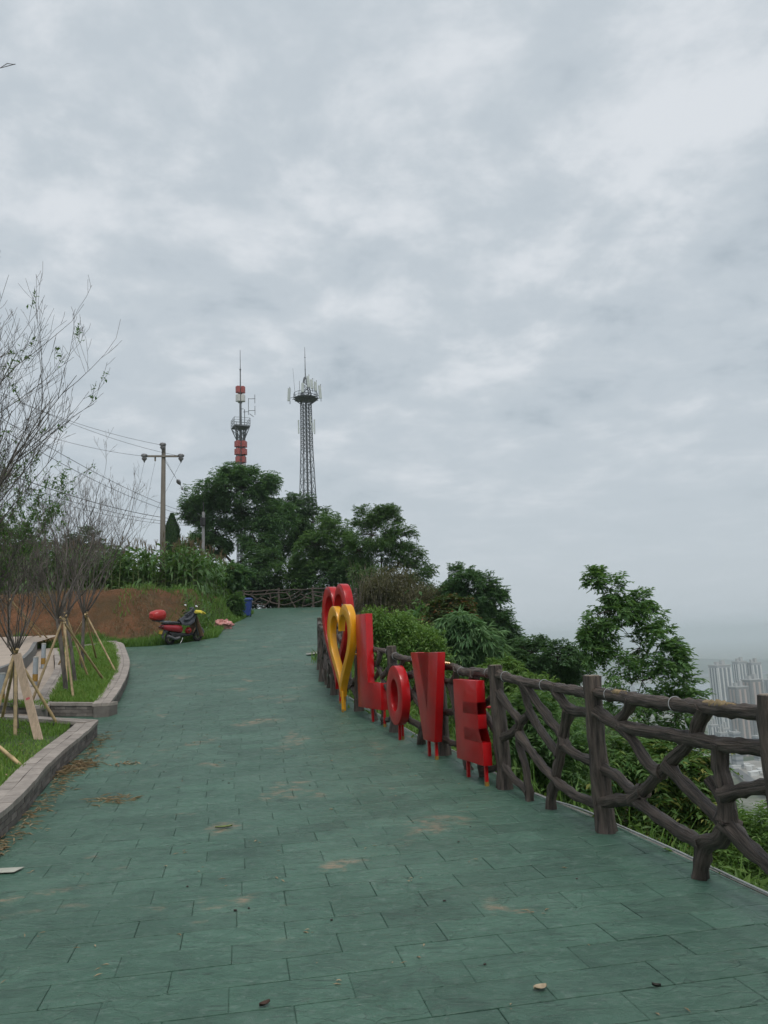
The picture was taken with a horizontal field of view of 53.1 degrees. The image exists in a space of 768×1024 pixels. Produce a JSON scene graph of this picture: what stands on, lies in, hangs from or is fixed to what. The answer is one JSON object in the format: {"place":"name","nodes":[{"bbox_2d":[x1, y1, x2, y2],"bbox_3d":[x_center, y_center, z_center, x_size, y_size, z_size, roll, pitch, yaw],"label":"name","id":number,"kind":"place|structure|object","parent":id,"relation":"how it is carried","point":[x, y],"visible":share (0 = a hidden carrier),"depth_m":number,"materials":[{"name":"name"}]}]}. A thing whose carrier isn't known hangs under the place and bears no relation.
{"place":"outdoors","nodes":[
{"label":"outdoors","id":0,"kind":"place"},
{"bbox_2d":[0,635,54,678],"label":"raised plaza","id":1,"kind":"structure","parent":0,"point":[28,650],"depth_m":22.11,"materials":[{"name":"concrete"}]},
{"bbox_2d":[0,501,48,646],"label":"bare tree","id":2,"kind":"object","parent":1,"relation":"on","point":[14,593],"visible":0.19,"depth_m":23.36,"materials":[{"name":"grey plant"}]},
{"bbox_2d":[7,598,52,642],"bbox_3d":[-11.362,3.661,25.182,0.816,1.409,4.342,0,-10,-12],"label":"railing","id":3,"kind":"object","parent":1,"relation":"on","point":[30,624],"visible":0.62,"depth_m":24.82,"materials":[{"name":"brown wood"}]},
{"bbox_2d":[5,648,56,715],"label":"plaza","id":4,"kind":"structure","parent":0,"point":[49,670],"depth_m":19.13,"materials":[{"name":"concrete"}]},
{"bbox_2d":[0,672,5,698],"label":"bollard","id":5,"kind":"object","parent":4,"relation":"on","point":[2,676],"visible":0.59,"depth_m":14.45,"materials":[{"name":"metal"}]},
{"bbox_2d":[31,656,38,685],"bbox_3d":[-7.806,3.562,17.196,0.180,0.655,0.180,-2,-10,0],"label":"bollard","id":6,"kind":"object","parent":4,"relation":"on","point":[35,669],"visible":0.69,"depth_m":17.16,"materials":[{"name":"metal"}]},
{"bbox_2d":[41,643,46,667],"bbox_3d":[-9.049,3.815,20.408,0.180,0.655,0.180,-2,-10,0],"label":"bollard","id":7,"kind":"object","parent":4,"relation":"on","point":[43,654],"visible":0.84,"depth_m":20.37,"materials":[{"name":"metal"}]},
{"bbox_2d":[0,717,69,785],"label":"lawn","id":8,"kind":"structure","parent":0,"point":[52,738],"depth_m":10.48,"materials":[{"name":"plant"}]},
{"bbox_2d":[0,745,22,764],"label":"stake tripod","id":9,"kind":"object","parent":8,"relation":"on","point":[8,755],"visible":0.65,"depth_m":8.87,"materials":[{"name":"brown wood"}]},
{"bbox_2d":[13,653,42,739],"bbox_3d":[-5.002,2.637,10.804,0.772,1.317,0.081,-9,-12,33],"label":"plank prop","id":10,"kind":"object","parent":8,"relation":"on","point":[27,697],"visible":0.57,"depth_m":10.80,"materials":[{"name":"wood"}]},
{"bbox_2d":[0,647,57,735],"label":"stake tripod","id":11,"kind":"object","parent":8,"relation":"on","point":[9,670],"visible":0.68,"depth_m":11.59,"materials":[{"name":"brown bamboo"}]},
{"bbox_2d":[0,498,79,727],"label":"bare tree","id":12,"kind":"object","parent":8,"relation":"on","point":[18,644],"visible":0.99,"depth_m":11.72,"materials":[{"name":"grey plant"}]},
{"bbox_2d":[0,448,95,601],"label":"bare tree","id":13,"kind":"object","parent":8,"relation":"on","point":[23,525],"visible":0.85,"depth_m":13.29,"materials":[{"name":"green plant"}]},
{"bbox_2d":[0,63,120,531],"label":"bare tree","id":14,"kind":"object","parent":8,"relation":"on","point":[4,481],"visible":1,"depth_m":9.78,"materials":[{"name":"brown plant"}]},
{"bbox_2d":[287,357,321,605],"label":"telecom tower","id":15,"kind":"structure","parent":0,"point":[303,398],"depth_m":115.46,"materials":[{"name":"metal"}]},
{"bbox_2d":[0,607,767,1023],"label":"path","id":16,"kind":"structure","parent":0,"point":[268,769],"depth_m":5.10,"materials":[{"name":"tile"}]},
{"bbox_2d":[0,867,23,872],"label":"paper scrap","id":17,"kind":"object","parent":16,"relation":"on","point":[9,870],"visible":1,"depth_m":5.75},
{"bbox_2d":[0,731,116,854],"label":"kerb litter","id":18,"kind":"object","parent":16,"relation":"on","point":[35,811],"visible":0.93,"depth_m":7.98,"materials":[{"name":"plant"}]},
{"bbox_2d":[53,754,107,779],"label":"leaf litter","id":19,"kind":"object","parent":16,"relation":"on","point":[83,765],"visible":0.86,"depth_m":9.55,"materials":[{"name":"plant"}]},
{"bbox_2d":[79,793,142,806],"bbox_3d":[-2.773,2.973,7.924,0.576,0.064,0.549,7,-14,-43],"label":"straw heap","id":20,"kind":"object","parent":16,"relation":"on","point":[107,799],"visible":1,"depth_m":7.94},
{"bbox_2d":[158,604,203,644],"bbox_3d":[-6.800,3.776,25.808,0.766,1.266,1.842,-1,-2,41],"label":"scooter","id":21,"kind":"object","parent":16,"relation":"on","point":[171,630],"visible":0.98,"depth_m":25.51,"materials":[{"name":"metal"}]},
{"bbox_2d":[149,610,165,621],"bbox_3d":[-7.409,3.387,25.110,0.420,0.372,0.470,-1,-2,41],"label":"top box","id":22,"kind":"object","parent":21,"relation":"on","point":[156,615],"visible":1,"depth_m":24.97,"materials":[{"name":"red plastic"}]},
{"bbox_2d":[177,607,196,625],"bbox_3d":[-6.675,3.523,25.960,0.606,0.599,0.621,-1,-2,41],"label":"jacket","id":23,"kind":"object","parent":21,"relation":"on","point":[188,618],"visible":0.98,"depth_m":25.82,"materials":[{"name":"grey fabric"}]},
{"bbox_2d":[243,598,252,616],"bbox_3d":[-6.843,4.766,38.316,0.557,0.930,0.602,-2,-10,0],"label":"litter bin","id":24,"kind":"object","parent":16,"relation":"on","point":[248,605],"visible":0.57,"depth_m":38.10,"materials":[{"name":"blue plastic"}]},
{"bbox_2d":[322,584,353,703],"bbox_3d":[-0.700,2.425,14.140,0.453,2.151,1.300,2,-11,-24],"label":"heart sign","id":25,"kind":"object","parent":16,"relation":"on","point":[339,595],"visible":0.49,"depth_m":14.05,"materials":[{"name":"red metal"}]},
{"bbox_2d":[327,604,356,711],"bbox_3d":[-0.553,2.519,13.261,0.472,1.816,1.160,2,-11,-24],"label":"heart sign","id":26,"kind":"object","parent":16,"relation":"on","point":[343,614],"visible":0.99,"depth_m":13.07,"materials":[{"name":"yellow metal"}]},
{"bbox_2d":[1,708,689,1014],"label":"leaf litter","id":27,"kind":"object","parent":16,"relation":"on","point":[283,880],"visible":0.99,"depth_m":5.24,"materials":[{"name":"plant"}]},
{"bbox_2d":[356,613,387,726],"bbox_3d":[-0.056,2.489,12.224,0.423,1.748,0.960,2,-11,-23],"label":"sign letter","id":28,"kind":"object","parent":16,"relation":"on","point":[372,694],"visible":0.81,"depth_m":12.26,"materials":[{"name":"red metal"}]},
{"bbox_2d":[386,665,410,739],"bbox_3d":[0.346,2.671,10.771,0.423,1.030,0.660,1,-10,-19],"label":"sign letter","id":29,"kind":"object","parent":16,"relation":"on","point":[398,695],"visible":1,"depth_m":10.62,"materials":[{"name":"red metal"}]},
{"bbox_2d":[411,652,449,759],"bbox_3d":[0.618,2.405,9.564,0.207,1.299,0.918,1,-10,-19],"label":"sign letter","id":30,"kind":"object","parent":16,"relation":"on","point":[429,669],"visible":0.98,"depth_m":9.40,"materials":[{"name":"red metal"}]},
{"bbox_2d":[453,679,491,785],"bbox_3d":[1.091,2.373,8.351,0.383,1.086,0.690,1,-10,-18],"label":"sign letter","id":31,"kind":"object","parent":16,"relation":"on","point":[473,742],"visible":0.94,"depth_m":8.22,"materials":[{"name":"red metal"}]},
{"bbox_2d":[242,586,767,880],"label":"log fence","id":32,"kind":"object","parent":16,"relation":"on","point":[603,801],"visible":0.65,"depth_m":6.16,"materials":[{"name":"brown wood"}]},
{"bbox_2d":[349,697,767,894],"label":"curb","id":33,"kind":"object","parent":16,"relation":"on","point":[714,868],"visible":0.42,"depth_m":5.70,"materials":[{"name":"concrete"}]},
{"bbox_2d":[0,588,767,864],"bbox_3d":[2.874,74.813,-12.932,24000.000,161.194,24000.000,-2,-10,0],"label":"terrain","id":34,"kind":"structure","parent":0,"point":[101,611],"depth_m":28.18,"materials":[{"name":"soil"}]},
{"bbox_2d":[0,714,97,837],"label":"planter kerb","id":35,"kind":"structure","parent":34,"relation":"on","point":[25,786],"depth_m":8.81,"materials":[{"name":"stone"}]},
{"bbox_2d":[0,641,129,717],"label":"planter kerb","id":36,"kind":"structure","parent":34,"relation":"on","point":[106,704],"depth_m":13.82,"materials":[{"name":"stone"}]},
{"bbox_2d":[51,524,135,569],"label":"broadleaf tree","id":37,"kind":"object","parent":34,"relation":"on","point":[87,541],"visible":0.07,"depth_m":56.38,"materials":[{"name":"green plant"}]},
{"bbox_2d":[1,585,223,641],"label":"dry grass","id":38,"kind":"structure","parent":34,"relation":"on","point":[46,593],"depth_m":27.79,"materials":[{"name":"plant"}]},
{"bbox_2d":[99,540,125,589],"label":"corn plant","id":39,"kind":"object","parent":34,"relation":"on","point":[114,581],"visible":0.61,"depth_m":30.47,"materials":[{"name":"green plant"}]},
{"bbox_2d":[11,598,223,648],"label":"bank grass","id":40,"kind":"structure","parent":34,"relation":"on","point":[208,633],"depth_m":25.98,"materials":[{"name":"plant"}]},
{"bbox_2d":[109,536,132,588],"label":"corn plant","id":41,"kind":"object","parent":34,"relation":"on","point":[120,565],"visible":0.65,"depth_m":30.67,"materials":[{"name":"green plant"}]},
{"bbox_2d":[121,538,142,584],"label":"corn plant","id":42,"kind":"object","parent":34,"relation":"on","point":[125,557],"visible":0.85,"depth_m":30.66,"materials":[{"name":"green plant"}]},
{"bbox_2d":[7,559,256,595],"bbox_3d":[-14.128,3.816,39.890,15.098,2.785,3.228,-2,-10,0],"label":"shrub","id":43,"kind":"object","parent":34,"relation":"on","point":[241,578],"visible":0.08,"depth_m":39.64,"materials":[{"name":"green plant"}]},
{"bbox_2d":[125,538,147,585],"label":"corn plant","id":44,"kind":"object","parent":34,"relation":"on","point":[136,563],"visible":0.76,"depth_m":30.62,"materials":[{"name":"green plant"}]},
{"bbox_2d":[136,542,150,586],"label":"corn plant","id":45,"kind":"object","parent":34,"relation":"on","point":[143,565],"visible":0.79,"depth_m":30.55,"materials":[{"name":"green plant"}]},
{"bbox_2d":[113,581,189,626],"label":"bank weeds","id":46,"kind":"object","parent":34,"relation":"on","point":[145,587],"visible":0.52,"depth_m":28.74,"materials":[{"name":"green plant"}]},
{"bbox_2d":[148,544,156,584],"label":"corn plant","id":47,"kind":"object","parent":34,"relation":"on","point":[152,562],"visible":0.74,"depth_m":30.64,"materials":[{"name":"green plant"}]},
{"bbox_2d":[141,442,183,585],"bbox_3d":[-9.651,0.368,33.398,1.869,6.976,0.419,0,-10,-10],"label":"utility pole","id":48,"kind":"object","parent":34,"relation":"on","point":[163,456],"visible":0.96,"depth_m":33.63,"materials":[{"name":"concrete"}]},
{"bbox_2d":[152,531,172,586],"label":"corn plant","id":49,"kind":"object","parent":34,"relation":"on","point":[164,577],"visible":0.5,"depth_m":32.76,"materials":[{"name":"green plant"}]},
{"bbox_2d":[156,541,170,587],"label":"corn plant","id":50,"kind":"object","parent":34,"relation":"on","point":[164,558],"visible":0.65,"depth_m":32.33,"materials":[{"name":"green plant"}]},
{"bbox_2d":[165,512,180,556],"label":"cypress","id":51,"kind":"object","parent":34,"relation":"on","point":[172,533],"visible":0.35,"depth_m":58.29,"materials":[{"name":"green plant"}]},
{"bbox_2d":[169,537,184,587],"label":"corn plant","id":52,"kind":"object","parent":34,"relation":"on","point":[179,568],"visible":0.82,"depth_m":31.87,"materials":[{"name":"green plant"}]},
{"bbox_2d":[180,538,195,588],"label":"corn plant","id":53,"kind":"object","parent":34,"relation":"on","point":[184,558],"visible":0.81,"depth_m":31.68,"materials":[{"name":"green plant"}]},
{"bbox_2d":[175,530,201,562],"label":"broadleaf tree","id":54,"kind":"object","parent":34,"relation":"on","point":[188,542],"visible":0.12,"depth_m":57.35,"materials":[{"name":"green plant"}]},
{"bbox_2d":[183,541,204,590],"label":"corn plant","id":55,"kind":"object","parent":34,"relation":"on","point":[193,556],"visible":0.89,"depth_m":31.73,"materials":[{"name":"green plant"}]},
{"bbox_2d":[188,537,207,596],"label":"corn plant","id":56,"kind":"object","parent":34,"relation":"on","point":[199,563],"visible":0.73,"depth_m":32.50,"materials":[{"name":"green plant"}]},
{"bbox_2d":[200,502,205,552],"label":"utility pole","id":57,"kind":"object","parent":34,"relation":"on","point":[203,522],"visible":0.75,"depth_m":52.52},
{"bbox_2d":[197,549,209,598],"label":"corn plant","id":58,"kind":"object","parent":34,"relation":"on","point":[201,579],"visible":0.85,"depth_m":32.39,"materials":[{"name":"green plant"}]},
{"bbox_2d":[201,593,213,627],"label":"corn plant","id":59,"kind":"object","parent":34,"relation":"on","point":[207,618],"visible":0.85,"depth_m":28.65,"materials":[{"name":"green plant"}]},
{"bbox_2d":[172,582,254,628],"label":"bank weeds","id":60,"kind":"object","parent":34,"relation":"on","point":[220,601],"visible":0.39,"depth_m":33.48,"materials":[{"name":"green plant"}]},
{"bbox_2d":[214,619,234,628],"bbox_3d":[-6.477,4.573,30.886,0.910,0.548,0.725,-2,-10,0],"label":"sack","id":61,"kind":"object","parent":34,"relation":"on","point":[226,624],"visible":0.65,"depth_m":30.74,"materials":[{"name":"pink"}]},
{"bbox_2d":[225,591,246,617],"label":"shrub","id":62,"kind":"object","parent":34,"relation":"on","point":[236,603],"visible":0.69,"depth_m":36.10,"materials":[{"name":"green plant"}]},
{"bbox_2d":[173,461,301,563],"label":"broadleaf tree","id":63,"kind":"object","parent":34,"relation":"on","point":[219,496],"visible":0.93,"depth_m":54.42,"materials":[{"name":"green plant"}]},
{"bbox_2d":[231,360,255,566],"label":"telecom mast","id":64,"kind":"object","parent":34,"relation":"on","point":[240,450],"visible":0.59,"depth_m":121.49,"materials":[{"name":"metal"}]},
{"bbox_2d":[233,542,293,608],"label":"shrub","id":65,"kind":"object","parent":34,"relation":"on","point":[260,563],"visible":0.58,"depth_m":50.30,"materials":[{"name":"green plant"}]},
{"bbox_2d":[266,553,324,607],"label":"shrub","id":66,"kind":"object","parent":34,"relation":"on","point":[295,574],"visible":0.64,"depth_m":49.68,"materials":[{"name":"green plant"}]},
{"bbox_2d":[255,490,340,604],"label":"broadleaf tree","id":67,"kind":"object","parent":34,"relation":"on","point":[305,512],"visible":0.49,"depth_m":60.51,"materials":[{"name":"green plant"}]},
{"bbox_2d":[291,509,361,584],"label":"broadleaf tree","id":68,"kind":"object","parent":34,"relation":"on","point":[324,537],"visible":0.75,"depth_m":49.16,"materials":[{"name":"green plant"}]},
{"bbox_2d":[301,556,378,606],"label":"shrub","id":69,"kind":"object","parent":34,"relation":"on","point":[336,571],"visible":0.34,"depth_m":48.33,"materials":[{"name":"green plant"}]},
{"bbox_2d":[345,563,388,604],"bbox_3d":[-0.802,4.130,39.937,3.026,2.922,2.360,-2,-10,0],"label":"shrub","id":70,"kind":"object","parent":34,"relation":"on","point":[356,580],"visible":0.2,"depth_m":39.76,"materials":[{"name":"green plant"}]},
{"bbox_2d":[341,502,439,588],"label":"broadleaf tree","id":71,"kind":"object","parent":34,"relation":"on","point":[388,544],"visible":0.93,"depth_m":46.09,"materials":[{"name":"green plant"}]},
{"bbox_2d":[346,556,445,617],"bbox_3d":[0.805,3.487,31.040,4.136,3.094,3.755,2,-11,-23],"label":"shrub","id":72,"kind":"object","parent":34,"relation":"on","point":[375,587],"visible":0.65,"depth_m":30.62,"materials":[{"name":"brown plant"}]},
{"bbox_2d":[361,604,460,678],"bbox_3d":[0.341,3.083,18.153,2.308,1.975,2.204,4,-12,-32],"label":"shrub","id":73,"kind":"object","parent":34,"relation":"on","point":[405,635],"visible":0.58,"depth_m":17.85,"materials":[{"name":"green plant"}]},
{"bbox_2d":[415,593,481,627],"bbox_3d":[1.874,3.129,22.795,2.137,1.441,1.427,-5,-10,14],"label":"shrub","id":74,"kind":"object","parent":34,"relation":"on","point":[438,608],"visible":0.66,"depth_m":22.69,"materials":[{"name":"green plant"}]},
{"bbox_2d":[428,605,517,678],"bbox_3d":[2.156,3.289,19.182,2.388,2.020,1.679,-2,-10,0],"label":"shrub","id":75,"kind":"object","parent":34,"relation":"on","point":[473,641],"visible":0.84,"depth_m":18.82,"materials":[{"name":"green plant"}]},
{"bbox_2d":[432,561,527,654],"bbox_3d":[3.881,4.409,30.982,3.985,4.871,2.869,-2,-10,0],"label":"broadleaf tree","id":76,"kind":"object","parent":34,"relation":"on","point":[489,597],"visible":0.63,"depth_m":30.50,"materials":[{"name":"green plant"}]},
{"bbox_2d":[475,650,558,714],"bbox_3d":[2.284,3.036,13.484,1.801,1.225,1.208,-2,-10,0],"label":"shrub","id":77,"kind":"object","parent":34,"relation":"on","point":[511,666],"visible":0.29,"depth_m":13.50,"materials":[{"name":"green plant"}]},
{"bbox_2d":[504,633,597,727],"bbox_3d":[5.011,5.912,23.368,3.163,4.437,2.212,-5,-10,17],"label":"broadleaf tree","id":78,"kind":"object","parent":34,"relation":"on","point":[565,665],"visible":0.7,"depth_m":23.24,"materials":[{"name":"green plant"}]},
{"bbox_2d":[488,688,614,813],"bbox_3d":[1.968,2.969,8.916,1.714,1.839,1.365,2,-11,-25],"label":"shrub","id":79,"kind":"object","parent":34,"relation":"on","point":[574,770],"visible":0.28,"depth_m":8.81,"materials":[{"name":"green plant"}]},
{"bbox_2d":[339,646,763,884],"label":"slope grass","id":80,"kind":"structure","parent":34,"relation":"on","point":[521,777],"depth_m":7.03,"materials":[{"name":"plant"}]},
{"bbox_2d":[338,610,767,888],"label":"ground cover","id":81,"kind":"object","parent":34,"relation":"on","point":[747,879],"visible":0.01,"depth_m":10.74,"materials":[{"name":"green plant"}]},
{"bbox_2d":[396,583,767,891],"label":"ground cover","id":82,"kind":"object","parent":34,"relation":"on","point":[418,612],"visible":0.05,"depth_m":30.05,"materials":[{"name":"green plant"}]},
{"bbox_2d":[574,564,716,821],"bbox_3d":[4.896,4.357,13.976,2.620,6.876,1.448,-2,-10,0],"label":"broadleaf tree","id":83,"kind":"object","parent":34,"relation":"on","point":[630,610],"visible":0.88,"depth_m":14.13,"materials":[{"name":"green plant"}]},
{"bbox_2d":[582,717,742,869],"bbox_3d":[2.670,2.764,7.390,1.600,1.577,1.188,-2,-10,0],"label":"shrub","id":84,"kind":"object","parent":34,"relation":"on","point":[695,767],"visible":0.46,"depth_m":7.20,"materials":[{"name":"green plant"}]},
{"bbox_2d":[602,671,767,686],"bbox_3d":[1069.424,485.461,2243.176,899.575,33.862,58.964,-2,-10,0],"label":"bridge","id":85,"kind":"structure","parent":34,"relation":"on","point":[707,675],"depth_m":2230.27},
{"bbox_2d":[707,718,718,734],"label":"apartment tower","id":86,"kind":"structure","parent":34,"relation":"on","point":[713,726],"depth_m":866.34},
{"bbox_2d":[707,660,732,730],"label":"apartment tower","id":87,"kind":"structure","parent":34,"relation":"on","point":[720,676],"depth_m":1112.73,"materials":[{"name":"concrete"}]},
{"bbox_2d":[674,800,767,890],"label":"shrub","id":88,"kind":"object","parent":34,"relation":"on","point":[757,832],"visible":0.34,"depth_m":6.45,"materials":[{"name":"green plant"}]},
{"bbox_2d":[715,726,732,775],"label":"apartment tower","id":89,"kind":"structure","parent":34,"relation":"on","point":[722,733],"depth_m":825.35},
{"bbox_2d":[729,729,743,770],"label":"building","id":90,"kind":"structure","parent":34,"relation":"on","point":[737,759],"depth_m":842.07,"materials":[{"name":"concrete"}]},
{"bbox_2d":[731,657,747,682],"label":"apartment tower","id":91,"kind":"structure","parent":34,"relation":"on","point":[739,668],"depth_m":1187.07,"materials":[{"name":"concrete"}]},
{"bbox_2d":[727,681,753,756],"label":"apartment tower","id":92,"kind":"structure","parent":34,"relation":"on","point":[738,692],"depth_m":963.23,"materials":[{"name":"concrete"}]},
{"bbox_2d":[740,674,763,734],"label":"apartment tower","id":93,"kind":"structure","parent":34,"relation":"on","point":[754,684],"depth_m":1003.70,"materials":[{"name":"concrete"}]},
{"bbox_2d":[747,658,764,692],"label":"apartment tower","id":94,"kind":"structure","parent":34,"relation":"on","point":[754,666],"depth_m":1191.03,"materials":[{"name":"concrete"}]},
{"bbox_2d":[0,0,767,646],"label":"sky","id":95,"kind":"structure","parent":0,"point":[515,252],"materials":[{"name":"grey"}]},
{"bbox_2d":[602,681,733,704],"bbox_3d":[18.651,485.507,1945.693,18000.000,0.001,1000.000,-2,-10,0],"label":"river","id":96,"kind":"structure","parent":0,"point":[704,686],"depth_m":2140.24,"materials":[{"name":"liquid"}]},
{"bbox_2d":[583,652,767,678],"bbox_3d":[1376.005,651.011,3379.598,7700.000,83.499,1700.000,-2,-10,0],"label":"hills","id":97,"kind":"structure","parent":0,"point":[703,664],"depth_m":3138.79,"materials":[{"name":"grey"}]},
{"bbox_2d":[732,768,754,781],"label":"valley road","id":98,"kind":"structure","parent":0,"point":[746,777],"depth_m":791.33,"materials":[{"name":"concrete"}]},
{"bbox_2d":[739,760,763,780],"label":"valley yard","id":99,"kind":"structure","parent":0,"point":[757,764],"depth_m":839.61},
{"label":"lawn","id":100,"kind":"structure","parent":0,"visible":0},
{"bbox_2d":[0,469,121,680],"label":"bare tree","id":101,"kind":"object","parent":100,"relation":"on","point":[71,646],"visible":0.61,"depth_m":16.81,"materials":[{"name":"brown plant"}]},
{"bbox_2d":[1,640,121,708],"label":"lawn grass","id":102,"kind":"structure","parent":100,"relation":"on","point":[85,690],"depth_m":16.64,"materials":[{"name":"plant"}]},
{"bbox_2d":[32,616,102,699],"bbox_3d":[-6.202,2.944,15.533,0.978,1.706,2.541,-2,-10,0],"label":"stake tripod","id":103,"kind":"object","parent":100,"relation":"on","point":[67,654],"visible":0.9,"depth_m":15.08,"materials":[{"name":"brown bamboo"}]},
{"bbox_2d":[60,612,88,680],"bbox_3d":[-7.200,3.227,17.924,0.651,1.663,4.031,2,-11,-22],"label":"stake tripod","id":104,"kind":"object","parent":100,"relation":"on","point":[80,655],"visible":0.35,"depth_m":16.93,"materials":[{"name":"brown wood"}]},
{"bbox_2d":[0,427,153,689],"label":"bare tree","id":105,"kind":"object","parent":100,"relation":"on","point":[58,613],"visible":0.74,"depth_m":15.42,"materials":[{"name":"brown plant"}]},
{"bbox_2d":[58,612,115,669],"bbox_3d":[-7.444,3.289,19.089,1.127,1.565,3.268,3,-11,-28],"label":"stake tripod","id":106,"kind":"object","parent":100,"relation":"on","point":[88,627],"visible":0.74,"depth_m":18.84,"materials":[{"name":"brown wood"}]},
{"bbox_2d":[23,440,157,667],"bbox_3d":[-7.476,1.126,19.001,2.840,5.656,2.763,-9,-12,35],"label":"bare tree","id":107,"kind":"object","parent":100,"relation":"on","point":[83,608],"visible":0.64,"depth_m":18.99,"materials":[{"name":"brown plant"}]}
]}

